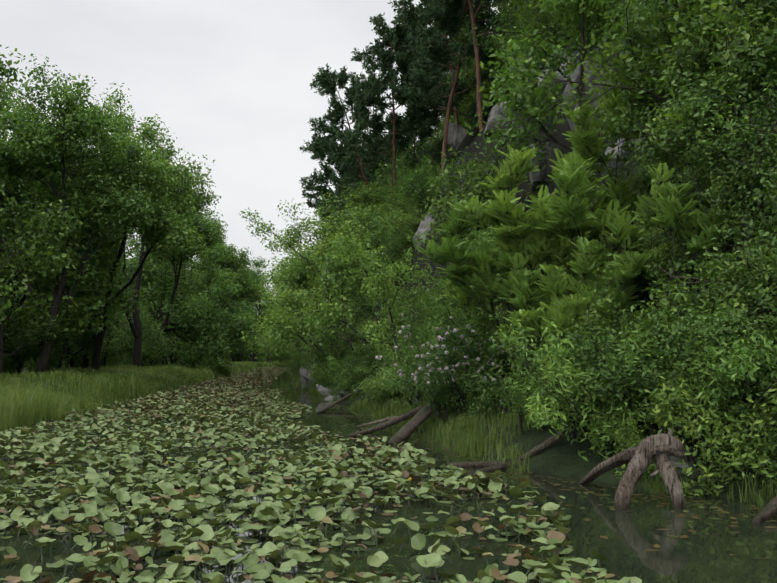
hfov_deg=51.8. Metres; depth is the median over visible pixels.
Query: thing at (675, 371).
slope shrub
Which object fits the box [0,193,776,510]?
bank grass
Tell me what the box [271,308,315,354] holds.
leaning tree
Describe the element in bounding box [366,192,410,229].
slope shrub
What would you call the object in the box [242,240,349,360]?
leaning tree
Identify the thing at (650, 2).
slope shrub
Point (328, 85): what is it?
skyline pine
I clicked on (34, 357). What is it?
shrub
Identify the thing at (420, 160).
slope shrub
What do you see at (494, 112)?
cliff rock
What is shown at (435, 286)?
slope shrub
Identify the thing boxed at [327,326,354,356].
slope shrub
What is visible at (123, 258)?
tree
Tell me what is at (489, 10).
slope shrub
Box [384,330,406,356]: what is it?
slope shrub
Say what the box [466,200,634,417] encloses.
sumac
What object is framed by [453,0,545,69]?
slope shrub
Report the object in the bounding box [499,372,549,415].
slope shrub
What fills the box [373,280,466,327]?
slope shrub
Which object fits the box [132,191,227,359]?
towpath tree
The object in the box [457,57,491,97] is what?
slope shrub
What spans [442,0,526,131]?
skyline pine
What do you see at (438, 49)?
skyline pine
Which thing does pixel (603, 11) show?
slope shrub
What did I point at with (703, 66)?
slope shrub
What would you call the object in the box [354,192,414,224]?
slope shrub
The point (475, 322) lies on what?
slope shrub
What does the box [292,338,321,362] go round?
slope shrub
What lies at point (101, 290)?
tree
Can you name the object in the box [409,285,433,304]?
slope shrub
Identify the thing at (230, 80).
sky
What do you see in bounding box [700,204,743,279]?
dead brush
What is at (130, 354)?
shrub
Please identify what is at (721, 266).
dead brush
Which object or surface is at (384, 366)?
slope shrub
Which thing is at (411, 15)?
skyline pine
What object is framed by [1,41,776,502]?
ground
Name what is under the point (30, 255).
tree
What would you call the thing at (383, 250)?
slope shrub
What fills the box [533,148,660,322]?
sumac
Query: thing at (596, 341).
slope shrub
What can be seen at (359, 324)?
slope shrub
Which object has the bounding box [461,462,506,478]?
float log
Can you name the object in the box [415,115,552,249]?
slope shrub
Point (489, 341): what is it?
mountain laurel
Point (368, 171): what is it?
skyline pine
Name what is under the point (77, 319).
tree
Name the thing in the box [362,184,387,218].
slope shrub
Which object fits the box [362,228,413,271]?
slope shrub
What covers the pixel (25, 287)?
shrub
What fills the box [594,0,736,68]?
slope shrub
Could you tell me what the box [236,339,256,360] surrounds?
tree
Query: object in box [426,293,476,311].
slope shrub
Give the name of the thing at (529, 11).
slope tree
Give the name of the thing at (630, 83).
tree
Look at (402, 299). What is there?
slope shrub
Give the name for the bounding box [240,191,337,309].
leaning tree
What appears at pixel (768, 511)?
edge log
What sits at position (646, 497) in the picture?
floating leaf litter
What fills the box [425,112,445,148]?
slope shrub
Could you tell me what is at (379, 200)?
slope shrub
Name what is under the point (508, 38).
slope shrub
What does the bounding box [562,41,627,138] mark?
cliff rock
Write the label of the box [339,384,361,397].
boulder
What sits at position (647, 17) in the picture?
slope shrub
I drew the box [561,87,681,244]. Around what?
sumac
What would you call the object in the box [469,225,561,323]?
slope shrub
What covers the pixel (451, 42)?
ridge pine
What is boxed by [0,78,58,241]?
forest tree
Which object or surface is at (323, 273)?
slope tree
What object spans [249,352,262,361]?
shrub
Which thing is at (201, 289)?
towpath tree
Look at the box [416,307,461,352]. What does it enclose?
slope shrub
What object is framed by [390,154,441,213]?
slope shrub
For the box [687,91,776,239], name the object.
slope shrub
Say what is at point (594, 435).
shrub
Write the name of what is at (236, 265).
towpath tree
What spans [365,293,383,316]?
slope shrub
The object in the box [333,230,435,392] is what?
leaning tree
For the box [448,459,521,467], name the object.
float log
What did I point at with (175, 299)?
tree
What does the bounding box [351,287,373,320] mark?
slope shrub
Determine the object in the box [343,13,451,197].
skyline pine
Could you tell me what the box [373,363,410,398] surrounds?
slope shrub
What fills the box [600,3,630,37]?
slope shrub
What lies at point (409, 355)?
slope shrub
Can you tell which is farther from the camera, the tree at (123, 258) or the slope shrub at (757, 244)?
the tree at (123, 258)
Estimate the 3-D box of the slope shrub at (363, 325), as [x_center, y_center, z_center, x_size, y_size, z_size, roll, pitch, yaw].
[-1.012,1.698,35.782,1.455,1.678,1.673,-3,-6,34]
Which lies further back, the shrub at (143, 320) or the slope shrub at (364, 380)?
the shrub at (143, 320)
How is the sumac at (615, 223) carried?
on the ground at (563, 457)
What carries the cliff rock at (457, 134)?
on the ground at (563, 457)
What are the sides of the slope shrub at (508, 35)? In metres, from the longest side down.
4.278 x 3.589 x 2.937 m
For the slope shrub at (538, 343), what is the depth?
14.80 m
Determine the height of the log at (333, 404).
0.450 m
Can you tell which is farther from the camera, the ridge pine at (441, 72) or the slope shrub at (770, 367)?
the ridge pine at (441, 72)
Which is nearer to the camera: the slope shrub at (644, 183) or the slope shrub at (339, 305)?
the slope shrub at (644, 183)
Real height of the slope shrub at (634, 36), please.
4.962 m
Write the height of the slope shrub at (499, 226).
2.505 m
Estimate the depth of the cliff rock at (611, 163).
19.27 m
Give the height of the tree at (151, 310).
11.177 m
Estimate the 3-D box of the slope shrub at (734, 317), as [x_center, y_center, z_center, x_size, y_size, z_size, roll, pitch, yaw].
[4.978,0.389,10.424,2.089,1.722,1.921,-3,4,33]
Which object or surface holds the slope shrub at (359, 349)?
on the ground at (563, 457)
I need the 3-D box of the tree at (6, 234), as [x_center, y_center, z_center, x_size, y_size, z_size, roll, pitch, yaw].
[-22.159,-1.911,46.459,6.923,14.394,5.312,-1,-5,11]
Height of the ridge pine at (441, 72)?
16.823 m
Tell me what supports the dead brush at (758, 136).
on the ground at (563, 457)
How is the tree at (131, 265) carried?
on the ground at (563, 457)
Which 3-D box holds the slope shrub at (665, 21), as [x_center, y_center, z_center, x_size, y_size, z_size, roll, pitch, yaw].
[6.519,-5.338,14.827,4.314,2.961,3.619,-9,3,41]
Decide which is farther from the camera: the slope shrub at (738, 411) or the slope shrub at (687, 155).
the slope shrub at (687, 155)
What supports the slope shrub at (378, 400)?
on the ground at (563, 457)
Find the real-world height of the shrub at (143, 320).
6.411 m
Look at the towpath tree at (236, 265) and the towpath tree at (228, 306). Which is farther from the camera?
the towpath tree at (228, 306)
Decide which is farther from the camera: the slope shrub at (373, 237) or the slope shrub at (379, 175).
the slope shrub at (379, 175)
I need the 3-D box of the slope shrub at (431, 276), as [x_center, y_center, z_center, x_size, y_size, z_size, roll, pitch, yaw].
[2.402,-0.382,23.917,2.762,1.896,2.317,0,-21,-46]
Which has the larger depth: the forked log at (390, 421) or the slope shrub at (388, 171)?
the slope shrub at (388, 171)
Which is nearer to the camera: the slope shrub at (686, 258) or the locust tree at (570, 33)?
the slope shrub at (686, 258)
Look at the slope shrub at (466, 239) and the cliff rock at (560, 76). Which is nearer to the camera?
the slope shrub at (466, 239)
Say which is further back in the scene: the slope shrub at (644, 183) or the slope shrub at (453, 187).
the slope shrub at (453, 187)
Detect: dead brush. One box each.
[626,136,770,238]
[655,211,772,303]
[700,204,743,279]
[728,84,776,189]
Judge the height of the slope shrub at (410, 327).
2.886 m
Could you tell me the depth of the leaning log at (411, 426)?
16.68 m
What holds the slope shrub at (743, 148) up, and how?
on the ground at (563, 457)
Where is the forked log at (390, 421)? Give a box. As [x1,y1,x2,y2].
[348,403,427,437]
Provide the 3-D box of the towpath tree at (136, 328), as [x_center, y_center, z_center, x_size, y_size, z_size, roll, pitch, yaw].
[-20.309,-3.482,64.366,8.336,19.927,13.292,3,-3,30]
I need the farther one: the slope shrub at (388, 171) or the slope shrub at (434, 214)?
the slope shrub at (388, 171)
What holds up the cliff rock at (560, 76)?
on the ground at (563, 457)
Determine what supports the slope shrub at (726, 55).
on the ground at (563, 457)
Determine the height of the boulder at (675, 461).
0.650 m
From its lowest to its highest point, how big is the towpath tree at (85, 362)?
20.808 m
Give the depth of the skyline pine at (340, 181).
63.96 m
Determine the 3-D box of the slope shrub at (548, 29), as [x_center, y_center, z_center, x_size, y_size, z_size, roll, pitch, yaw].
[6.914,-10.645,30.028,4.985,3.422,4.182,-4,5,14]
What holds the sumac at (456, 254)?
on the ground at (563, 457)
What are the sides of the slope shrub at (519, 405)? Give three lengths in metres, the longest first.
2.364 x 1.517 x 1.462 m
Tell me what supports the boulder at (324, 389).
on the ground at (563, 457)
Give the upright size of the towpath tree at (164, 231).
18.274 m
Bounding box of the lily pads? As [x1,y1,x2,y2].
[0,367,641,582]
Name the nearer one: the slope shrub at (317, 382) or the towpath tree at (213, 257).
the slope shrub at (317, 382)
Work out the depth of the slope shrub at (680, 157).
13.06 m
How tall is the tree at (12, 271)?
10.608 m
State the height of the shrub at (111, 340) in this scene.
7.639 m
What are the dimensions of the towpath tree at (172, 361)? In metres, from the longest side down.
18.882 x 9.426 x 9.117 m
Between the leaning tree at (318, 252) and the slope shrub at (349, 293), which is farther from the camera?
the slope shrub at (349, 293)
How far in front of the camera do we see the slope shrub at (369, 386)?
27.09 m
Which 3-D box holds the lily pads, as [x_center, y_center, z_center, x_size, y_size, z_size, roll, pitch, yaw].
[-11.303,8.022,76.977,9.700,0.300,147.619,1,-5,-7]
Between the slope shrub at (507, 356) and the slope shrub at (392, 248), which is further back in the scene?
the slope shrub at (392, 248)
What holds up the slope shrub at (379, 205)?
on the ground at (563, 457)
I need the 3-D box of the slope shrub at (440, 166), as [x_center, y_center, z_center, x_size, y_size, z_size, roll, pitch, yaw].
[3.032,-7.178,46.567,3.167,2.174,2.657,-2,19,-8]
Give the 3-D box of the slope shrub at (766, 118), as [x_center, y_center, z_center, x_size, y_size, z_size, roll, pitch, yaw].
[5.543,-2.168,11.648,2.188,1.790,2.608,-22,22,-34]
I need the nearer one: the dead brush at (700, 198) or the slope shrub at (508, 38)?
the dead brush at (700, 198)
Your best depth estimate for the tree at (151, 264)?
79.91 m
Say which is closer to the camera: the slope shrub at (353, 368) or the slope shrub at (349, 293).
the slope shrub at (353, 368)
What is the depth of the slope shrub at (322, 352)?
40.20 m
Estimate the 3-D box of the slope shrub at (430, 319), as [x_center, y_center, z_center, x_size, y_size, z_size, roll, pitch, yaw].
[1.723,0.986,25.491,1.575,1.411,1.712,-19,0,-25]
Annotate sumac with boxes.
[416,197,542,376]
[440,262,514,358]
[454,144,622,293]
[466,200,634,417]
[498,253,610,435]
[503,199,683,438]
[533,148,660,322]
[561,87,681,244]
[632,163,770,312]
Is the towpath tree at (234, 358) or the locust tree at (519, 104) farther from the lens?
the towpath tree at (234, 358)
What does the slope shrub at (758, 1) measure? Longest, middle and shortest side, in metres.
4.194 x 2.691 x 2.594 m
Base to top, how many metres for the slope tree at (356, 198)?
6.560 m
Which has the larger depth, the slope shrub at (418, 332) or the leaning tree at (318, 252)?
the leaning tree at (318, 252)
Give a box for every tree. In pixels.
[0,45,36,152]
[0,53,157,372]
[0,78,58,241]
[0,102,76,373]
[0,163,58,332]
[0,183,79,335]
[0,189,30,323]
[0,190,137,372]
[0,199,109,349]
[0,219,119,351]
[0,238,67,373]
[19,83,214,369]
[33,288,111,352]
[35,287,109,368]
[46,287,73,367]
[69,94,141,368]
[100,134,220,366]
[102,295,133,365]
[104,172,139,324]
[106,251,200,339]
[119,227,196,364]
[119,254,204,363]
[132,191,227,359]
[135,173,263,372]
[140,290,181,364]
[142,284,188,363]
[143,270,175,320]
[158,243,265,339]
[158,266,185,314]
[166,247,208,363]
[172,215,239,305]
[192,263,227,297]
[200,264,252,339]
[228,275,255,361]
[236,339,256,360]
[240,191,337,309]
[240,313,272,361]
[241,249,333,351]
[241,303,255,361]
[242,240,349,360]
[248,256,280,361]
[251,202,370,361]
[255,282,302,351]
[255,289,313,357]
[264,284,295,362]
[268,245,320,351]
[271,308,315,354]
[287,225,396,375]
[298,248,334,306]
[303,182,378,289]
[321,181,384,245]
[332,175,386,225]
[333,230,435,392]
[464,0,625,171]
[478,0,768,197]
[512,0,632,54]
[538,0,637,80]
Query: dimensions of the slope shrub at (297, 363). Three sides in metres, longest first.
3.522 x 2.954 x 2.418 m
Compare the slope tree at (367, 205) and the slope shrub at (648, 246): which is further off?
the slope tree at (367, 205)
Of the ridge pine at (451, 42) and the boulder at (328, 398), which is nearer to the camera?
the boulder at (328, 398)
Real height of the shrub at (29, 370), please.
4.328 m
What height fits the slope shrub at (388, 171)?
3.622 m
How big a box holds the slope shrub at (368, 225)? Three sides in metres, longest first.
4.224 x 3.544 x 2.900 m
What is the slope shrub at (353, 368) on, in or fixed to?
on the ground at (563, 457)
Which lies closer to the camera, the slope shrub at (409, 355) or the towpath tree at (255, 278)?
the slope shrub at (409, 355)
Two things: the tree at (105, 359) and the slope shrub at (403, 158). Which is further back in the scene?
the tree at (105, 359)
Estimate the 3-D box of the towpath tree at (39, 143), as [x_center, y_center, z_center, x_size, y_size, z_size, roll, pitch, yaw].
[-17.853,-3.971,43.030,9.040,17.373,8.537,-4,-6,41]
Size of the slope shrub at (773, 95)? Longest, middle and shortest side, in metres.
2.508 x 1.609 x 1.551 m
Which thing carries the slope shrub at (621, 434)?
on the ground at (563, 457)
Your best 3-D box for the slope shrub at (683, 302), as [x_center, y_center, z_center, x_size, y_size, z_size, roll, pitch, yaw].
[3.882,0.796,11.201,2.451,2.937,2.750,1,-5,-7]
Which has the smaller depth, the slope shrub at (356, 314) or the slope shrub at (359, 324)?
the slope shrub at (359, 324)
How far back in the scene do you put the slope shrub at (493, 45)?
44.31 m
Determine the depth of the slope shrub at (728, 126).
10.95 m
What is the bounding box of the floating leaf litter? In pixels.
[164,379,776,558]
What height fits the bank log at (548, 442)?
0.582 m
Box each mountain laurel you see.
[375,309,507,426]
[415,313,510,418]
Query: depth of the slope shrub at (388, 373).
21.63 m
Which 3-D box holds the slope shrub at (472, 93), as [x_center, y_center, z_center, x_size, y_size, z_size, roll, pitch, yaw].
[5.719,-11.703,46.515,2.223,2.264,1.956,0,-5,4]
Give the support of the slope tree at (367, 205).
on the ground at (563, 457)
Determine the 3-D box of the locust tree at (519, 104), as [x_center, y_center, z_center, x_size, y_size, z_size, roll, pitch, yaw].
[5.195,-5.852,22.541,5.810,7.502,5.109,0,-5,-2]
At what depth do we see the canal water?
7.84 m
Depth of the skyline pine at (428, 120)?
49.14 m
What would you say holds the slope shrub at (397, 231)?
on the ground at (563, 457)
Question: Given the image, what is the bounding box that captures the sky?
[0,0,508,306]
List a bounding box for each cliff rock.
[412,208,438,249]
[440,122,469,158]
[483,97,518,136]
[530,143,558,190]
[537,43,580,109]
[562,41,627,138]
[594,124,647,175]
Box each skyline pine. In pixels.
[299,134,347,224]
[308,63,401,209]
[314,145,371,228]
[340,134,398,194]
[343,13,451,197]
[371,66,443,174]
[388,0,506,124]
[388,0,517,179]
[401,22,460,134]
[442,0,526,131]
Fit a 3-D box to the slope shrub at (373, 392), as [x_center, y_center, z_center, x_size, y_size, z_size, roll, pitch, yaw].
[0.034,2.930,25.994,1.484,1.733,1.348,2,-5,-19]
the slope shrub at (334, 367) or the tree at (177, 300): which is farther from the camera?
the tree at (177, 300)
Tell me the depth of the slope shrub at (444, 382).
18.37 m
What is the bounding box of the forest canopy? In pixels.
[2,241,285,374]
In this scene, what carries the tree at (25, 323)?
on the ground at (563, 457)
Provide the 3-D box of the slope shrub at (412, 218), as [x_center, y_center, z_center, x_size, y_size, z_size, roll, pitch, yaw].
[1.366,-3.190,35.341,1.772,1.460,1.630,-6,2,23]
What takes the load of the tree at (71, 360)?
on the ground at (563, 457)
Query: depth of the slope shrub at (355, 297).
38.82 m
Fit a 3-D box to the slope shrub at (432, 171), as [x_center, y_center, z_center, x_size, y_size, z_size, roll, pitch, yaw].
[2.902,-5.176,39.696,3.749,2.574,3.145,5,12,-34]
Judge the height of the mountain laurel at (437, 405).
2.738 m
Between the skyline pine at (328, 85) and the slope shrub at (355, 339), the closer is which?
the slope shrub at (355, 339)
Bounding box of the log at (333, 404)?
[316,394,350,413]
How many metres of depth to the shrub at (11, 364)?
43.76 m
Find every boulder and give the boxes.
[316,384,334,397]
[323,393,341,401]
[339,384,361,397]
[651,446,704,479]
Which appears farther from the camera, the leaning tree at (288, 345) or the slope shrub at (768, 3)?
the leaning tree at (288, 345)
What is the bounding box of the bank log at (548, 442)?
[517,432,565,460]
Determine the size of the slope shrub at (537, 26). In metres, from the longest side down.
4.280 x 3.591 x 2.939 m
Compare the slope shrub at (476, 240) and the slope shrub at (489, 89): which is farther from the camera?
the slope shrub at (489, 89)
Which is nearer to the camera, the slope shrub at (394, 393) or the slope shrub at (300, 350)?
the slope shrub at (394, 393)
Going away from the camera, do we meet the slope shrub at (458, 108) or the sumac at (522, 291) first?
the sumac at (522, 291)
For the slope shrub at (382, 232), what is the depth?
36.34 m
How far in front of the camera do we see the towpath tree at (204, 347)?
74.72 m
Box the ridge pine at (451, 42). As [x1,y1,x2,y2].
[428,3,473,75]
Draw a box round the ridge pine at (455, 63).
[438,1,492,80]
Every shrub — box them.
[0,271,83,374]
[0,275,28,299]
[0,289,11,324]
[3,321,78,374]
[21,339,106,371]
[82,320,117,367]
[91,341,129,365]
[110,298,166,364]
[110,323,181,366]
[110,332,154,365]
[144,335,179,366]
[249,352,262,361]
[282,354,302,375]
[290,335,313,355]
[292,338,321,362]
[299,328,340,371]
[306,349,355,388]
[308,363,319,379]
[308,372,323,386]
[309,337,338,378]
[312,335,345,378]
[314,336,347,384]
[316,359,349,388]
[317,290,352,323]
[326,283,358,325]
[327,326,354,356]
[327,358,360,396]
[330,202,421,276]
[333,310,386,342]
[333,364,358,392]
[334,178,412,229]
[335,195,405,259]
[336,303,373,342]
[337,290,369,328]
[339,317,361,344]
[346,357,372,383]
[347,316,404,371]
[349,284,374,307]
[349,363,375,392]
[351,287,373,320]
[351,311,371,342]
[351,351,389,396]
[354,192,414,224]
[357,181,408,227]
[359,353,380,384]
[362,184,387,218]
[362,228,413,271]
[362,345,401,389]
[364,374,402,406]
[364,375,384,401]
[365,240,385,275]
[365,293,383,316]
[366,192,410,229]
[368,355,401,402]
[369,158,413,203]
[370,287,411,326]
[372,346,395,376]
[373,165,426,200]
[373,213,407,263]
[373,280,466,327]
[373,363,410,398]
[374,208,411,251]
[376,339,447,406]
[379,152,440,195]
[381,192,413,222]
[382,253,414,283]
[383,146,437,183]
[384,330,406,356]
[385,212,416,249]
[385,284,414,322]
[387,320,445,396]
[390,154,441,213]
[395,201,428,235]
[395,232,413,252]
[396,300,433,353]
[397,207,433,231]
[398,131,439,152]
[403,184,440,219]
[404,298,453,354]
[407,146,438,169]
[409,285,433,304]
[412,243,475,306]
[412,267,454,297]
[412,300,459,331]
[413,346,480,412]
[414,271,507,376]
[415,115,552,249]
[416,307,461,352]
[417,154,448,180]
[421,160,453,192]
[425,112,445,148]
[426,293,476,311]
[430,117,456,146]
[432,202,490,253]
[439,103,470,130]
[439,154,504,205]
[441,69,475,117]
[452,302,481,334]
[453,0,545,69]
[455,361,536,419]
[456,97,484,135]
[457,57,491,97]
[458,229,488,251]
[462,370,500,418]
[463,223,485,255]
[467,231,504,261]
[468,77,491,99]
[469,84,494,99]
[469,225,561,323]
[474,0,533,22]
[474,9,512,86]
[476,80,505,109]
[489,203,532,254]
[489,281,567,364]
[489,354,559,429]
[490,305,644,444]
[491,0,542,54]
[493,39,532,72]
[496,344,524,360]
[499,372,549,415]
[502,0,580,57]
[502,27,532,48]
[502,318,560,379]
[509,0,569,58]
[536,169,633,252]
[544,310,620,336]
[552,0,661,70]
[556,300,634,365]
[564,253,771,436]
[566,0,645,50]
[567,281,694,368]
[579,277,754,414]
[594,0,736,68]
[594,159,651,232]
[594,185,610,206]
[595,182,609,233]
[597,0,776,185]
[598,216,682,303]
[599,6,716,137]
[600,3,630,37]
[600,414,690,481]
[611,14,776,188]
[619,370,776,496]
[623,221,698,307]
[630,0,672,29]
[632,0,706,69]
[635,353,776,408]
[638,148,751,238]
[638,242,701,286]
[640,0,674,43]
[643,324,742,451]
[648,0,728,52]
[654,0,776,140]
[655,251,776,444]
[659,93,762,162]
[666,318,776,426]
[669,0,776,90]
[669,112,726,182]
[672,87,776,198]
[673,36,771,129]
[675,254,776,372]
[677,111,776,223]
[685,15,776,140]
[686,103,772,168]
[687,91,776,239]
[692,197,775,300]
[695,0,776,124]
[695,102,776,160]
[696,153,776,311]
[700,234,776,317]
[709,106,773,185]
[714,365,776,483]
[731,0,776,40]
[736,70,776,156]
[745,168,773,215]
[746,176,776,295]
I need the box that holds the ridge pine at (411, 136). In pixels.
[405,119,432,153]
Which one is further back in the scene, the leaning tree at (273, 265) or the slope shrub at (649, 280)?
the leaning tree at (273, 265)
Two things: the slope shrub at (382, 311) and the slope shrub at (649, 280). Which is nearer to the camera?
the slope shrub at (649, 280)
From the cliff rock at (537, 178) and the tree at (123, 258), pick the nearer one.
the cliff rock at (537, 178)
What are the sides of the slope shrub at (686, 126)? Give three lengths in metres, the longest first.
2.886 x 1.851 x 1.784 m
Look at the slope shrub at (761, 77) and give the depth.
11.72 m
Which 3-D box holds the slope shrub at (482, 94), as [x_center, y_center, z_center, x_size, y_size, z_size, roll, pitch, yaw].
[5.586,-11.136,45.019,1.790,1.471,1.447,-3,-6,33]
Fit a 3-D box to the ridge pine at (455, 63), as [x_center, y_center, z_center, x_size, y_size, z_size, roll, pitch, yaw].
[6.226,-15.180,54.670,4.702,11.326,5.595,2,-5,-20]
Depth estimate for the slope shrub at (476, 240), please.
22.74 m
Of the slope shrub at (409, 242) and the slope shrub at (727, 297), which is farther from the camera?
the slope shrub at (409, 242)
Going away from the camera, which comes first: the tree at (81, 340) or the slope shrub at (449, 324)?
the slope shrub at (449, 324)
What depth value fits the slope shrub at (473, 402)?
17.36 m
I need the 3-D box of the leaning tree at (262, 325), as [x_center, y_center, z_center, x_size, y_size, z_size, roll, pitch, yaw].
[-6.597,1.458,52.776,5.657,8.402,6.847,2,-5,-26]
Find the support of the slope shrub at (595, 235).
on the ground at (563, 457)
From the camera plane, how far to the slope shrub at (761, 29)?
12.24 m
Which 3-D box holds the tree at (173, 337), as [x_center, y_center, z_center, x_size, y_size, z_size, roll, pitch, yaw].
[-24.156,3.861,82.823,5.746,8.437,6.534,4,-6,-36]
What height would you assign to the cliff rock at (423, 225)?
2.618 m
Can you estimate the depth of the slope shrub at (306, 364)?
42.47 m
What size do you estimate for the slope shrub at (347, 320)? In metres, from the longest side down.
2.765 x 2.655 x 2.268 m
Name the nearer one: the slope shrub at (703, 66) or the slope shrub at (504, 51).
the slope shrub at (703, 66)
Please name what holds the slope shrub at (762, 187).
on the ground at (563, 457)
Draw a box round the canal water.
[0,366,776,582]
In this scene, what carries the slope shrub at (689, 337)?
on the ground at (563, 457)
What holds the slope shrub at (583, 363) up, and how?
on the ground at (563, 457)
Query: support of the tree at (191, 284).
on the ground at (563, 457)
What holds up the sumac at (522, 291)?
on the ground at (563, 457)
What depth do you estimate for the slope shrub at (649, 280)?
12.78 m
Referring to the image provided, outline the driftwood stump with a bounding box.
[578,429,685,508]
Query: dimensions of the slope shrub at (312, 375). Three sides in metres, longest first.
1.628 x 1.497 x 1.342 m
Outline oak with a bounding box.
[534,1,553,65]
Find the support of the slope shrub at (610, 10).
on the ground at (563, 457)
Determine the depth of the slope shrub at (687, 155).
12.11 m
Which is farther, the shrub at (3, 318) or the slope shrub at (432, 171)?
the slope shrub at (432, 171)
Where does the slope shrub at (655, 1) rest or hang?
on the ground at (563, 457)
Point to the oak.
(547, 33)
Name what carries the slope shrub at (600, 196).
on the ground at (563, 457)
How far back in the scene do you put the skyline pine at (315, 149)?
74.42 m
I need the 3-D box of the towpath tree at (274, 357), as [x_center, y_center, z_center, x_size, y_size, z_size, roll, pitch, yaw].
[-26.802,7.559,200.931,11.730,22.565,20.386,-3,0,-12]
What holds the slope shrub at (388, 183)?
on the ground at (563, 457)
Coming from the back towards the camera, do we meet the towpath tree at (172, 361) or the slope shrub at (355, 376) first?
the towpath tree at (172, 361)
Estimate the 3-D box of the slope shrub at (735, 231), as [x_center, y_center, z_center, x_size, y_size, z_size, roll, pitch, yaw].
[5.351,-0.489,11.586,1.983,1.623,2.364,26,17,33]
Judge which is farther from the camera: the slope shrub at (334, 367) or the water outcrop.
the water outcrop
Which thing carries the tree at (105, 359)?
on the ground at (563, 457)
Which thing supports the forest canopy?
on the ground at (563, 457)
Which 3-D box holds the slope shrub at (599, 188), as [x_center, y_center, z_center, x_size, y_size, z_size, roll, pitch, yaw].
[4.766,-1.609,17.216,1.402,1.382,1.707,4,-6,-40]
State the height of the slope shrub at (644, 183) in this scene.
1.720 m
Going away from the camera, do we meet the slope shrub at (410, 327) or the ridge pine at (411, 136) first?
the slope shrub at (410, 327)
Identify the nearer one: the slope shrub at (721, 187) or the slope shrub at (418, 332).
the slope shrub at (721, 187)
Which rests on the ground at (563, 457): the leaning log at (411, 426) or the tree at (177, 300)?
the tree at (177, 300)
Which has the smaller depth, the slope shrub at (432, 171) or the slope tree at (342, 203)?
the slope shrub at (432, 171)
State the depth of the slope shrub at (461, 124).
49.23 m
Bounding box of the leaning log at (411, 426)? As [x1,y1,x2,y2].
[386,398,442,444]
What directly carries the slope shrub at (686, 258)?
on the ground at (563, 457)
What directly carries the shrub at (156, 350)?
on the ground at (563, 457)
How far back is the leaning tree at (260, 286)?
85.22 m
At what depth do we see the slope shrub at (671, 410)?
9.74 m
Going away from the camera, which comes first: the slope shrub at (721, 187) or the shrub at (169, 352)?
the slope shrub at (721, 187)
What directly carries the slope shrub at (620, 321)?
on the ground at (563, 457)
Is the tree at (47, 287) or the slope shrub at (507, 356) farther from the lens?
the tree at (47, 287)
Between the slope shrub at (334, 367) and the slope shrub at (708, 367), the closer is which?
the slope shrub at (708, 367)
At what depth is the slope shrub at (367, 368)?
29.88 m
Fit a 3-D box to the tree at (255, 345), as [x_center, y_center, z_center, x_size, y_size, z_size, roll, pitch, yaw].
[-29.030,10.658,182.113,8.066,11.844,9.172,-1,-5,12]
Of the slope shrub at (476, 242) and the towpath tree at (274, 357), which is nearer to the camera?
the slope shrub at (476, 242)
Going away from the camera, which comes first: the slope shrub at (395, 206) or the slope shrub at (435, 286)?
the slope shrub at (435, 286)
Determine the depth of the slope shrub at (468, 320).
21.93 m
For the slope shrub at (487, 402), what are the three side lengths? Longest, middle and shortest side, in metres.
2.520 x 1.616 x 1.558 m
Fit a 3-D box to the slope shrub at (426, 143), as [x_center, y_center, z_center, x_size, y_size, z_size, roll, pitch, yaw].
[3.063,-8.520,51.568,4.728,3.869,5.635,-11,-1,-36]
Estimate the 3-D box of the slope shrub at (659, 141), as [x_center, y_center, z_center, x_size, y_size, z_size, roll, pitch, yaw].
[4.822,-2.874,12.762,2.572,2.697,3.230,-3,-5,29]
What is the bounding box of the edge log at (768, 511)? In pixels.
[752,496,776,523]
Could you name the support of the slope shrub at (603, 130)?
on the ground at (563, 457)
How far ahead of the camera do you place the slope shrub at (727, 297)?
10.97 m
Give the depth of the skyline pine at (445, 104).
57.92 m
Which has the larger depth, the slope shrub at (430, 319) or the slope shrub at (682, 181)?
the slope shrub at (430, 319)
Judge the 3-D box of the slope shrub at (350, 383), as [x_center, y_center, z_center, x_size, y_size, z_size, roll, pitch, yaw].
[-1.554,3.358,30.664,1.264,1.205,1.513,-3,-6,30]
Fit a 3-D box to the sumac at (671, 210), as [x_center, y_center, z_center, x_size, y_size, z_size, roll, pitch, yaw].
[4.610,-0.236,11.705,1.195,3.366,2.083,4,-6,-41]
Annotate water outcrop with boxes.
[300,360,317,388]
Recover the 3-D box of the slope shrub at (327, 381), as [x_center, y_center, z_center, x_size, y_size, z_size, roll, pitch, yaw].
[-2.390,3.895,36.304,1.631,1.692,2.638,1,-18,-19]
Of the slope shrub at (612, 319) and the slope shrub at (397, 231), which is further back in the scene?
the slope shrub at (397, 231)
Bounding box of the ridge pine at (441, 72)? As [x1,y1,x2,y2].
[390,5,469,97]
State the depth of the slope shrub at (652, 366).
10.71 m
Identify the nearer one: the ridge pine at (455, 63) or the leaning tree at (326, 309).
the leaning tree at (326, 309)
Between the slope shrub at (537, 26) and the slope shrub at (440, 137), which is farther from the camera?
the slope shrub at (440, 137)
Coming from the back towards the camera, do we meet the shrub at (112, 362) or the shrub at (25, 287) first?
the shrub at (112, 362)
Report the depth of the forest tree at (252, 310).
195.64 m
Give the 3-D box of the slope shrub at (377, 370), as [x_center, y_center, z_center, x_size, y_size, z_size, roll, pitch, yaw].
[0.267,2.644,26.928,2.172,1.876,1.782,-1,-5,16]
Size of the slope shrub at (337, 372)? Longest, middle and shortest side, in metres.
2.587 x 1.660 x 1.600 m
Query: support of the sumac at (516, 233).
on the ground at (563, 457)
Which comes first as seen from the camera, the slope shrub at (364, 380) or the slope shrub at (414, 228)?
the slope shrub at (364, 380)
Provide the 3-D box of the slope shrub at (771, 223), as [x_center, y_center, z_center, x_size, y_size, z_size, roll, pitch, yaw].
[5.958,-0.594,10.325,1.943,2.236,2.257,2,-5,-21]
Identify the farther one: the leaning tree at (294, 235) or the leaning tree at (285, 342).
the leaning tree at (285, 342)
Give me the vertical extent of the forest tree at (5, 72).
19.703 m

